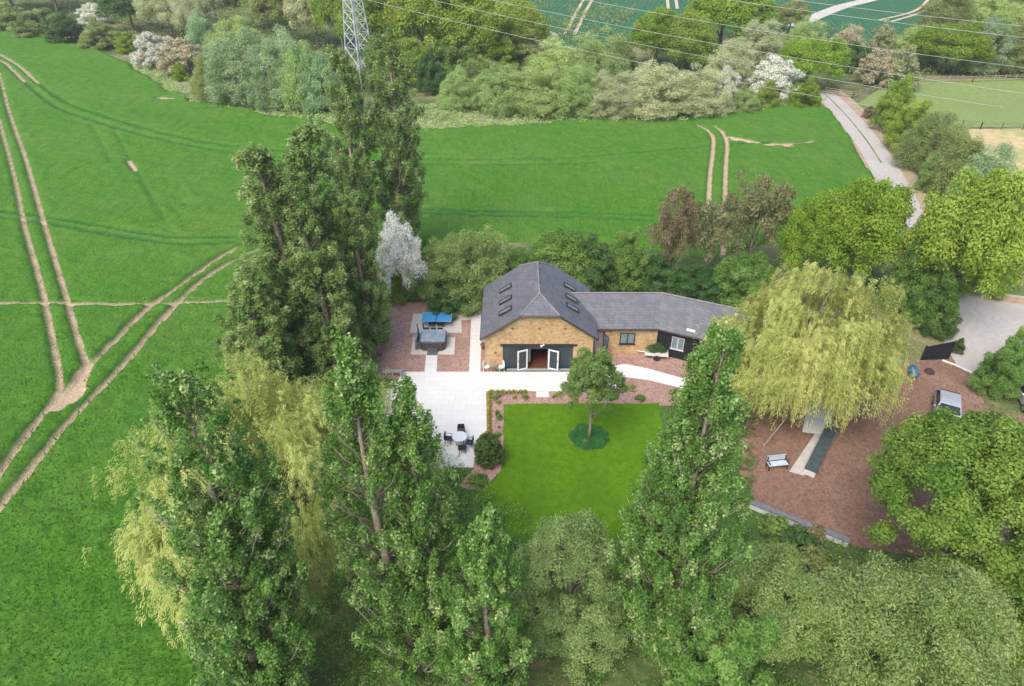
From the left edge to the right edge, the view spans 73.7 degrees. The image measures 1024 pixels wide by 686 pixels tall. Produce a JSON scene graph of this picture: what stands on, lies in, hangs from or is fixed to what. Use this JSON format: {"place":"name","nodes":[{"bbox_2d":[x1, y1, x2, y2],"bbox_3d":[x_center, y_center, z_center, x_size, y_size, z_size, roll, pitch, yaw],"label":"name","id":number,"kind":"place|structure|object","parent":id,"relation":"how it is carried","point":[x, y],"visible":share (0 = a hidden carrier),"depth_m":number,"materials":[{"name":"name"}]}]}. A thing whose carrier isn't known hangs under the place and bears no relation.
{"place":"outdoors","nodes":[
{"label":"outdoors","id":0,"kind":"place"},
{"bbox_2d":[0,26,873,685],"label":"field","id":1,"kind":"structure","parent":0,"point":[82,130],"depth_m":79.21,"materials":[{"name":"green plant"}]},
{"bbox_2d":[0,125,875,685],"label":"crop blades","id":2,"kind":"object","parent":1,"relation":"on","point":[18,601],"visible":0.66,"depth_m":44.77,"materials":[{"name":"green plant"}]},
{"bbox_2d":[122,54,826,129],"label":"verge","id":3,"kind":"structure","parent":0,"point":[183,82],"depth_m":115.61,"materials":[{"name":"green plant"}]},
{"bbox_2d":[129,30,173,67],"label":"blossom bush","id":4,"kind":"object","parent":3,"relation":"on","point":[145,43],"visible":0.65,"depth_m":139.85,"materials":[{"name":"white plant"}]},
{"bbox_2d":[155,36,202,75],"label":"blossom bush","id":5,"kind":"object","parent":3,"relation":"on","point":[181,51],"visible":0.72,"depth_m":133.48,"materials":[{"name":"beige plant"}]},
{"bbox_2d":[201,26,265,106],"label":"sallow bush","id":6,"kind":"object","parent":3,"relation":"on","point":[237,63],"visible":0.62,"depth_m":115.14,"materials":[{"name":"green plant"}]},
{"bbox_2d":[247,23,326,111],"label":"sallow bush","id":7,"kind":"object","parent":3,"relation":"on","point":[273,48],"visible":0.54,"depth_m":113.20,"materials":[{"name":"green plant"}]},
{"bbox_2d":[276,39,327,112],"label":"sallow bush","id":8,"kind":"object","parent":3,"relation":"on","point":[291,59],"visible":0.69,"depth_m":112.52,"materials":[{"name":"green plant"}]},
{"bbox_2d":[289,46,345,113],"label":"sallow bush","id":9,"kind":"object","parent":3,"relation":"on","point":[320,60],"visible":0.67,"depth_m":112.27,"materials":[{"name":"green plant"}]},
{"bbox_2d":[436,65,479,109],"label":"sallow bush","id":10,"kind":"object","parent":3,"relation":"on","point":[449,97],"visible":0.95,"depth_m":115.05,"materials":[{"name":"green plant"}]},
{"bbox_2d":[461,63,528,116],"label":"sallow bush","id":11,"kind":"object","parent":3,"relation":"on","point":[488,97],"visible":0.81,"depth_m":113.20,"materials":[{"name":"green plant"}]},
{"bbox_2d":[499,66,577,118],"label":"sallow bush","id":12,"kind":"object","parent":3,"relation":"on","point":[542,100],"visible":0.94,"depth_m":111.56,"materials":[{"name":"green plant"}]},
{"bbox_2d":[556,63,608,118],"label":"sallow bush","id":13,"kind":"object","parent":3,"relation":"on","point":[577,85],"visible":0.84,"depth_m":111.02,"materials":[{"name":"green plant"}]},
{"bbox_2d":[581,67,649,120],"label":"sallow bush","id":14,"kind":"object","parent":3,"relation":"on","point":[613,95],"visible":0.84,"depth_m":110.25,"materials":[{"name":"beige plant"}]},
{"bbox_2d":[608,58,699,122],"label":"sallow bush","id":15,"kind":"object","parent":3,"relation":"on","point":[663,85],"visible":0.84,"depth_m":109.86,"materials":[{"name":"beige plant"}]},
{"bbox_2d":[661,60,736,119],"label":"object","id":16,"kind":"object","parent":3,"relation":"on","point":[707,86],"visible":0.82,"depth_m":110.87,"materials":[{"name":"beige plant"}]},
{"bbox_2d":[356,372,605,467],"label":"patio","id":17,"kind":"structure","parent":0,"point":[451,400],"depth_m":54.22,"materials":[{"name":"grey stone"}]},
{"bbox_2d":[0,0,1023,685],"bbox_3d":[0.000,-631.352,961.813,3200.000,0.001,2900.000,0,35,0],"label":"ground","id":18,"kind":"structure","parent":0,"point":[634,670],"depth_m":47.72,"materials":[{"name":"green plant"}]},
{"bbox_2d":[6,7,63,37],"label":"hedgerow bush","id":19,"kind":"object","parent":18,"relation":"on","point":[32,19],"visible":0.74,"depth_m":163.74,"materials":[{"name":"green plant"}]},
{"bbox_2d":[40,10,84,43],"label":"hedgerow bush","id":20,"kind":"object","parent":18,"relation":"on","point":[62,24],"visible":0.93,"depth_m":158.50,"materials":[{"name":"green plant"}]},
{"bbox_2d":[74,16,125,49],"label":"bush","id":21,"kind":"object","parent":18,"relation":"on","point":[88,38],"visible":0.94,"depth_m":154.01,"materials":[{"name":"green plant"}]},
{"bbox_2d":[169,0,220,32],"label":"blossom tree","id":22,"kind":"object","parent":18,"relation":"on","point":[182,11],"visible":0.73,"depth_m":150.81,"materials":[{"name":"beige plant"}]},
{"bbox_2d":[126,355,332,685],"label":"poplar tree","id":23,"kind":"object","parent":18,"relation":"on","point":[219,600],"visible":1,"depth_m":25.05,"materials":[{"name":"green plant"}]},
{"bbox_2d":[212,254,302,419],"bbox_3d":[-17.833,0.418,47.652,5.842,13.804,5.618,-14,37,-19],"label":"poplar tree","id":24,"kind":"object","parent":18,"relation":"on","point":[250,287],"visible":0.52,"depth_m":45.36,"materials":[{"name":"green plant"}]},
{"bbox_2d":[82,338,465,660],"bbox_3d":[-12.505,7.651,37.659,19.494,13.594,20.200,0,35,0],"label":"willow tree","id":25,"kind":"object","parent":18,"relation":"on","point":[294,449],"visible":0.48,"depth_m":35.58,"materials":[{"name":"green plant"}]},
{"bbox_2d":[230,141,332,393],"bbox_3d":[-15.858,-4.421,49.016,7.010,20.240,6.742,8,36,12],"label":"poplar tree","id":26,"kind":"object","parent":18,"relation":"on","point":[256,161],"visible":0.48,"depth_m":46.48,"materials":[{"name":"green plant"}]},
{"bbox_2d":[282,201,359,387],"bbox_3d":[-13.716,-2.368,49.416,4.791,16.380,5.016,-2,35,-4],"label":"poplar tree","id":27,"kind":"object","parent":18,"relation":"on","point":[306,257],"visible":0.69,"depth_m":47.81,"materials":[{"name":"green plant"}]},
{"bbox_2d":[276,114,375,331],"bbox_3d":[-15.014,-8.191,54.600,6.930,20.008,7.206,-24,42,-30],"label":"poplar tree","id":28,"kind":"object","parent":18,"relation":"on","point":[304,138],"visible":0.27,"depth_m":50.04,"materials":[{"name":"green plant"}]},
{"bbox_2d":[322,44,381,261],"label":"poplar tree","id":29,"kind":"object","parent":18,"relation":"on","point":[349,166],"visible":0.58,"depth_m":62.05,"materials":[{"name":"green plant"}]},
{"bbox_2d":[334,0,409,47],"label":"broadleaf tree","id":30,"kind":"object","parent":18,"relation":"on","point":[373,11],"visible":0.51,"depth_m":129.86,"materials":[{"name":"green plant"}]},
{"bbox_2d":[306,324,473,685],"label":"poplar tree","id":31,"kind":"object","parent":18,"relation":"on","point":[406,599],"visible":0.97,"depth_m":28.52,"materials":[{"name":"green plant"}]},
{"bbox_2d":[366,25,430,240],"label":"poplar tree","id":32,"kind":"object","parent":18,"relation":"on","point":[399,202],"visible":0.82,"depth_m":64.84,"materials":[{"name":"green plant"}]},
{"bbox_2d":[377,0,460,48],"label":"broadleaf tree","id":33,"kind":"object","parent":18,"relation":"on","point":[403,20],"visible":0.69,"depth_m":128.09,"materials":[{"name":"green plant"}]},
{"bbox_2d":[412,50,446,94],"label":"hedgerow bush","id":34,"kind":"object","parent":18,"relation":"on","point":[429,79],"visible":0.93,"depth_m":122.93,"materials":[{"name":"green plant"}]},
{"bbox_2d":[411,232,473,311],"bbox_3d":[-6.230,-7.168,64.848,7.285,6.528,7.920,-23,41,-29],"label":"sallow bush","id":35,"kind":"object","parent":18,"relation":"on","point":[434,276],"visible":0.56,"depth_m":63.83,"materials":[{"name":"green plant"}]},
{"bbox_2d":[425,277,480,319],"bbox_3d":[-5.701,-4.562,64.122,6.095,3.002,5.710,-27,43,-33],"label":"hedgerow bush","id":36,"kind":"object","parent":18,"relation":"on","point":[434,307],"visible":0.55,"depth_m":62.95,"materials":[{"name":"green plant"}]},
{"bbox_2d":[430,31,480,77],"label":"hedgerow bush","id":37,"kind":"object","parent":18,"relation":"on","point":[449,61],"visible":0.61,"depth_m":129.67,"materials":[{"name":"green plant"}]},
{"bbox_2d":[423,0,514,51],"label":"broadleaf tree","id":38,"kind":"object","parent":18,"relation":"on","point":[478,19],"visible":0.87,"depth_m":128.84,"materials":[{"name":"green plant"}]},
{"bbox_2d":[442,223,516,317],"bbox_3d":[-2.982,-7.371,63.676,7.700,8.244,8.337,4,35,5],"label":"sallow bush","id":39,"kind":"object","parent":18,"relation":"on","point":[472,251],"visible":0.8,"depth_m":62.35,"materials":[{"name":"green plant"}]},
{"bbox_2d":[433,501,536,685],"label":"poplar tree","id":40,"kind":"object","parent":18,"relation":"on","point":[504,654],"visible":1,"depth_m":27.73,"materials":[{"name":"green plant"}]},
{"bbox_2d":[466,29,518,73],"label":"hedgerow bush","id":41,"kind":"object","parent":18,"relation":"on","point":[501,55],"visible":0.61,"depth_m":133.17,"materials":[{"name":"green plant"}]},
{"bbox_2d":[0,0,1020,94],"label":"scrub","id":42,"kind":"object","parent":18,"relation":"on","point":[329,40],"visible":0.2,"depth_m":170.22,"materials":[{"name":"green plant"}]},
{"bbox_2d":[494,0,551,47],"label":"broadleaf tree","id":43,"kind":"object","parent":18,"relation":"on","point":[518,27],"visible":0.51,"depth_m":137.28,"materials":[{"name":"green plant"}]},
{"bbox_2d":[522,34,592,90],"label":"sallow bush","id":44,"kind":"object","parent":18,"relation":"on","point":[561,55],"visible":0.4,"depth_m":121.19,"materials":[{"name":"green plant"}]},
{"bbox_2d":[526,227,598,286],"bbox_3d":[4.819,-8.161,66.299,7.667,6.490,7.205,-9,36,-13],"label":"hedgerow bush","id":45,"kind":"object","parent":18,"relation":"on","point":[551,247],"visible":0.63,"depth_m":64.74,"materials":[{"name":"green plant"}]},
{"bbox_2d":[498,507,632,684],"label":"sallow tree","id":46,"kind":"object","parent":18,"relation":"on","point":[552,558],"visible":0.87,"depth_m":32.86,"materials":[{"name":"green plant"}]},
{"bbox_2d":[560,25,630,86],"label":"sallow bush","id":47,"kind":"object","parent":18,"relation":"on","point":[613,65],"visible":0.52,"depth_m":122.23,"materials":[{"name":"green plant"}]},
{"bbox_2d":[568,230,626,291],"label":"hedgerow bush","id":48,"kind":"object","parent":18,"relation":"on","point":[604,256],"visible":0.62,"depth_m":65.18,"materials":[{"name":"green plant"}]},
{"bbox_2d":[198,366,1013,685],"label":"nettles","id":49,"kind":"object","parent":18,"relation":"on","point":[374,652],"visible":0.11,"depth_m":37.48,"materials":[{"name":"green plant"}]},
{"bbox_2d":[602,227,648,291],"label":"hedgerow bush","id":50,"kind":"object","parent":18,"relation":"on","point":[627,250],"visible":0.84,"depth_m":65.28,"materials":[{"name":"green plant"}]},
{"bbox_2d":[627,5,679,63],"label":"broadleaf tree","id":51,"kind":"object","parent":18,"relation":"on","point":[649,21],"visible":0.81,"depth_m":134.62,"materials":[{"name":"green plant"}]},
{"bbox_2d":[633,254,679,294],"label":"hedgerow bush","id":52,"kind":"object","parent":18,"relation":"on","point":[655,266],"visible":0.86,"depth_m":65.53,"materials":[{"name":"green plant"}]},
{"bbox_2d":[645,182,701,285],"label":"thin crowned tree","id":53,"kind":"object","parent":18,"relation":"on","point":[672,228],"visible":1,"depth_m":63.38,"materials":[{"name":"brown plant"}]},
{"bbox_2d":[604,320,754,679],"bbox_3d":[7.454,8.250,30.180,6.486,21.141,6.404,0,35,0],"label":"poplar tree","id":54,"kind":"object","parent":18,"relation":"on","point":[677,515],"visible":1,"depth_m":28.72,"materials":[{"name":"green plant"}]},
{"bbox_2d":[650,9,720,70],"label":"broadleaf tree","id":55,"kind":"object","parent":18,"relation":"on","point":[689,28],"visible":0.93,"depth_m":131.91,"materials":[{"name":"green plant"}]},
{"bbox_2d":[672,261,724,303],"bbox_3d":[17.905,-6.013,65.547,5.409,3.761,6.125,6,35,8],"label":"hedgerow bush","id":56,"kind":"object","parent":18,"relation":"on","point":[700,277],"visible":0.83,"depth_m":64.43,"materials":[{"name":"green plant"}]},
{"bbox_2d":[688,199,747,265],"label":"thin crowned tree","id":57,"kind":"object","parent":18,"relation":"on","point":[712,232],"visible":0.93,"depth_m":65.36,"materials":[{"name":"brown plant"}]},
{"bbox_2d":[662,613,785,685],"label":"broadleaf tree","id":58,"kind":"object","parent":18,"relation":"on","point":[739,648],"visible":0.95,"depth_m":31.69,"materials":[{"name":"green plant"}]},
{"bbox_2d":[704,38,757,89],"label":"blossom bush","id":59,"kind":"object","parent":18,"relation":"on","point":[727,54],"visible":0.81,"depth_m":125.27,"materials":[{"name":"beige plant"}]},
{"bbox_2d":[683,0,779,51],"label":"broadleaf tree","id":60,"kind":"object","parent":18,"relation":"on","point":[726,12],"visible":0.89,"depth_m":143.56,"materials":[{"name":"green plant"}]},
{"bbox_2d":[705,250,776,311],"bbox_3d":[21.873,-6.109,64.202,6.559,5.509,6.164,-22,41,-28],"label":"hedgerow bush","id":61,"kind":"object","parent":18,"relation":"on","point":[741,275],"visible":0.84,"depth_m":63.19,"materials":[{"name":"green plant"}]},
{"bbox_2d":[720,168,796,253],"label":"thin crowned tree","id":62,"kind":"object","parent":18,"relation":"on","point":[762,207],"visible":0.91,"depth_m":66.56,"materials":[{"name":"brown plant"}]},
{"bbox_2d":[734,17,788,65],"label":"sallow bush","id":63,"kind":"object","parent":18,"relation":"on","point":[771,42],"visible":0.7,"depth_m":139.49,"materials":[{"name":"green plant"}]},
{"bbox_2d":[746,53,805,101],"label":"blossom bush","id":64,"kind":"object","parent":18,"relation":"on","point":[778,73],"visible":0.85,"depth_m":120.29,"materials":[{"name":"white plant"}]},
{"bbox_2d":[708,540,844,679],"bbox_3d":[12.876,13.561,34.629,7.820,7.363,7.127,0,35,0],"label":"ash tree","id":65,"kind":"object","parent":18,"relation":"on","point":[780,580],"visible":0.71,"depth_m":32.70,"materials":[{"name":"green plant"}]},
{"bbox_2d":[777,36,852,82],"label":"tree","id":66,"kind":"object","parent":18,"relation":"on","point":[813,49],"visible":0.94,"depth_m":121.79,"materials":[{"name":"green plant"}]},
{"bbox_2d":[775,187,859,277],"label":"broadleaf tree","id":67,"kind":"object","parent":18,"relation":"on","point":[804,230],"visible":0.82,"depth_m":63.78,"materials":[{"name":"green plant"}]},
{"bbox_2d":[822,171,917,290],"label":"broadleaf tree","id":68,"kind":"object","parent":18,"relation":"on","point":[873,220],"visible":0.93,"depth_m":60.98,"materials":[{"name":"green plant"}]},
{"bbox_2d":[854,47,898,87],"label":"hedgerow bush","id":69,"kind":"object","parent":18,"relation":"on","point":[875,61],"visible":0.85,"depth_m":128.15,"materials":[{"name":"beige plant"}]},
{"bbox_2d":[735,359,1023,558],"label":"yard","id":70,"kind":"structure","parent":18,"relation":"on","point":[831,495],"depth_m":47.94,"materials":[{"name":"brown gravel"}]},
{"bbox_2d":[690,254,920,435],"bbox_3d":[21.037,-0.709,49.996,15.650,13.111,14.534,0,35,0],"label":"willow tree","id":71,"kind":"object","parent":70,"relation":"on","point":[858,350],"visible":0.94,"depth_m":46.37,"materials":[{"name":"green plant"}]},
{"bbox_2d":[868,72,916,132],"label":"hedgerow bush","id":72,"kind":"object","parent":18,"relation":"on","point":[895,103],"visible":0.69,"depth_m":104.73,"materials":[{"name":"green plant"}]},
{"bbox_2d":[821,90,983,289],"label":"lane verge","id":73,"kind":"structure","parent":18,"relation":"on","point":[909,174],"depth_m":100.78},
{"bbox_2d":[875,237,937,311],"bbox_3d":[36.390,-6.147,62.173,4.729,7.964,5.032,30,45,35],"label":"hedgerow bush","id":74,"kind":"object","parent":18,"relation":"on","point":[902,270],"visible":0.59,"depth_m":61.15,"materials":[{"name":"green plant"}]},
{"bbox_2d":[883,99,933,152],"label":"hedgerow bush","id":75,"kind":"object","parent":18,"relation":"on","point":[905,117],"visible":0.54,"depth_m":98.25,"materials":[{"name":"green plant"}]},
{"bbox_2d":[815,90,1008,325],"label":"lane","id":76,"kind":"structure","parent":18,"relation":"on","point":[974,310],"depth_m":95.89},
{"bbox_2d":[813,550,1023,685],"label":"ash tree","id":77,"kind":"object","parent":18,"relation":"on","point":[959,653],"visible":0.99,"depth_m":31.18,"materials":[{"name":"green plant"}]},
{"bbox_2d":[891,111,961,173],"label":"sallow bush","id":78,"kind":"object","parent":18,"relation":"on","point":[928,129],"visible":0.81,"depth_m":91.71,"materials":[{"name":"green plant"}]},
{"bbox_2d":[897,261,960,338],"bbox_3d":[37.423,-4.135,60.550,5.094,6.501,5.436,6,35,8],"label":"hedgerow bush","id":79,"kind":"object","parent":18,"relation":"on","point":[939,281],"visible":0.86,"depth_m":59.84,"materials":[{"name":"green plant"}]},
{"bbox_2d":[860,400,1023,607],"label":"sycamore tree","id":80,"kind":"object","parent":18,"relation":"on","point":[969,466],"visible":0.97,"depth_m":34.70,"materials":[{"name":"green plant"}]},
{"bbox_2d":[860,78,1023,126],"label":"paddock","id":81,"kind":"structure","parent":18,"relation":"on","point":[1010,109],"depth_m":122.48,"materials":[{"name":"green plant"}]},
{"bbox_2d":[875,44,923,89],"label":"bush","id":82,"kind":"object","parent":81,"relation":"on","point":[900,64],"visible":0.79,"depth_m":125.97,"materials":[{"name":"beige plant"}]},
{"bbox_2d":[910,0,975,27],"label":"sallow bush","id":83,"kind":"object","parent":18,"relation":"on","point":[941,9],"visible":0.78,"depth_m":162.96,"materials":[{"name":"green plant"}]},
{"bbox_2d":[907,20,996,73],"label":"broadleaf tree","id":84,"kind":"object","parent":18,"relation":"on","point":[940,41],"visible":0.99,"depth_m":131.52,"materials":[{"name":"green plant"}]},
{"bbox_2d":[917,123,986,197],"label":"sallow bush","id":85,"kind":"object","parent":18,"relation":"on","point":[965,147],"visible":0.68,"depth_m":84.35,"materials":[{"name":"green plant"}]},
{"bbox_2d":[895,162,1023,299],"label":"broadleaf tree","id":86,"kind":"object","parent":18,"relation":"on","point":[978,223],"visible":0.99,"depth_m":55.78,"materials":[{"name":"green plant"}]},
{"bbox_2d":[930,559,1023,685],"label":"broadleaf tree","id":87,"kind":"object","parent":18,"relation":"on","point":[1020,577],"visible":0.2,"depth_m":33.44,"materials":[{"name":"green plant"}]},
{"bbox_2d":[943,141,1017,202],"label":"sallow bush","id":88,"kind":"object","parent":18,"relation":"on","point":[985,162],"visible":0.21,"depth_m":77.80,"materials":[{"name":"green plant"}]},
{"bbox_2d":[943,284,1023,380],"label":"drive","id":89,"kind":"structure","parent":18,"relation":"on","point":[980,341],"depth_m":61.32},
{"bbox_2d":[953,15,1016,76],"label":"sallow bush","id":90,"kind":"object","parent":18,"relation":"on","point":[994,28],"visible":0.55,"depth_m":133.36,"materials":[{"name":"green plant"}]},
{"bbox_2d":[955,0,1023,32],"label":"sallow bush","id":91,"kind":"object","parent":18,"relation":"on","point":[1013,8],"visible":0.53,"depth_m":158.97,"materials":[{"name":"green plant"}]},
{"bbox_2d":[966,334,1023,400],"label":"hedgerow bush","id":92,"kind":"object","parent":18,"relation":"on","point":[1008,369],"visible":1,"depth_m":52.79,"materials":[{"name":"green plant"}]},
{"bbox_2d":[969,129,1023,177],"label":"dry paddock","id":93,"kind":"structure","parent":18,"relation":"on","point":[997,137],"depth_m":104.65,"materials":[{"name":"plant"}]},
{"bbox_2d":[475,403,662,545],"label":"lawn","id":94,"kind":"structure","parent":0,"point":[548,469],"depth_m":48.00,"materials":[{"name":"green plant"}]},
{"bbox_2d":[568,426,607,449],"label":"tree ring soil","id":95,"kind":"object","parent":94,"relation":"on","point":[580,448],"visible":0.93,"depth_m":49.69,"materials":[{"name":"soil"}]},
{"bbox_2d":[559,345,627,438],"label":"garden tree","id":96,"kind":"object","parent":95,"relation":"on","point":[595,374],"visible":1,"depth_m":46.19,"materials":[{"name":"green plant"}]},
{"bbox_2d":[377,298,771,566],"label":"garden soil","id":97,"kind":"structure","parent":0,"point":[752,522],"depth_m":45.24,"materials":[{"name":"brown soil"}]},
{"bbox_2d":[374,208,427,304],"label":"blossom tree","id":98,"kind":"object","parent":97,"relation":"on","point":[398,249],"visible":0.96,"depth_m":61.12,"materials":[{"name":"white plant"}]},
{"bbox_2d":[369,302,495,378],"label":"gravel","id":99,"kind":"structure","parent":97,"relation":"on","point":[396,351],"depth_m":59.31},
{"bbox_2d":[326,185,393,356],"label":"poplar tree","id":100,"kind":"object","parent":99,"relation":"on","point":[374,294],"visible":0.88,"depth_m":53.22,"materials":[{"name":"green plant"}]},
{"bbox_2d":[459,392,694,489],"bbox_3d":[3.999,5.033,52.919,20.933,0.001,9.061,-16,38,-22],"label":"bed","id":101,"kind":"object","parent":97,"relation":"on","point":[661,398],"visible":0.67,"depth_m":53.55,"materials":[{"name":"brown soil"}]},
{"bbox_2d":[473,431,504,469],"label":"clipped shrub","id":102,"kind":"object","parent":101,"relation":"on","point":[488,443],"visible":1,"depth_m":46.92,"materials":[{"name":"green plant"}]},
{"bbox_2d":[480,261,751,371],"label":"barn house","id":103,"kind":"structure","parent":97,"relation":"on","point":[551,317],"depth_m":56.91,"materials":[{"name":"tile"}]},
{"bbox_2d":[594,345,764,403],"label":"side gravel","id":104,"kind":"structure","parent":0,"point":[670,366],"depth_m":57.19,"materials":[{"name":"brown gravel"}]},
{"bbox_2d":[412,0,984,51],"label":"field","id":105,"kind":"structure","parent":0,"point":[898,7],"depth_m":191.59,"materials":[{"name":"green plant"}]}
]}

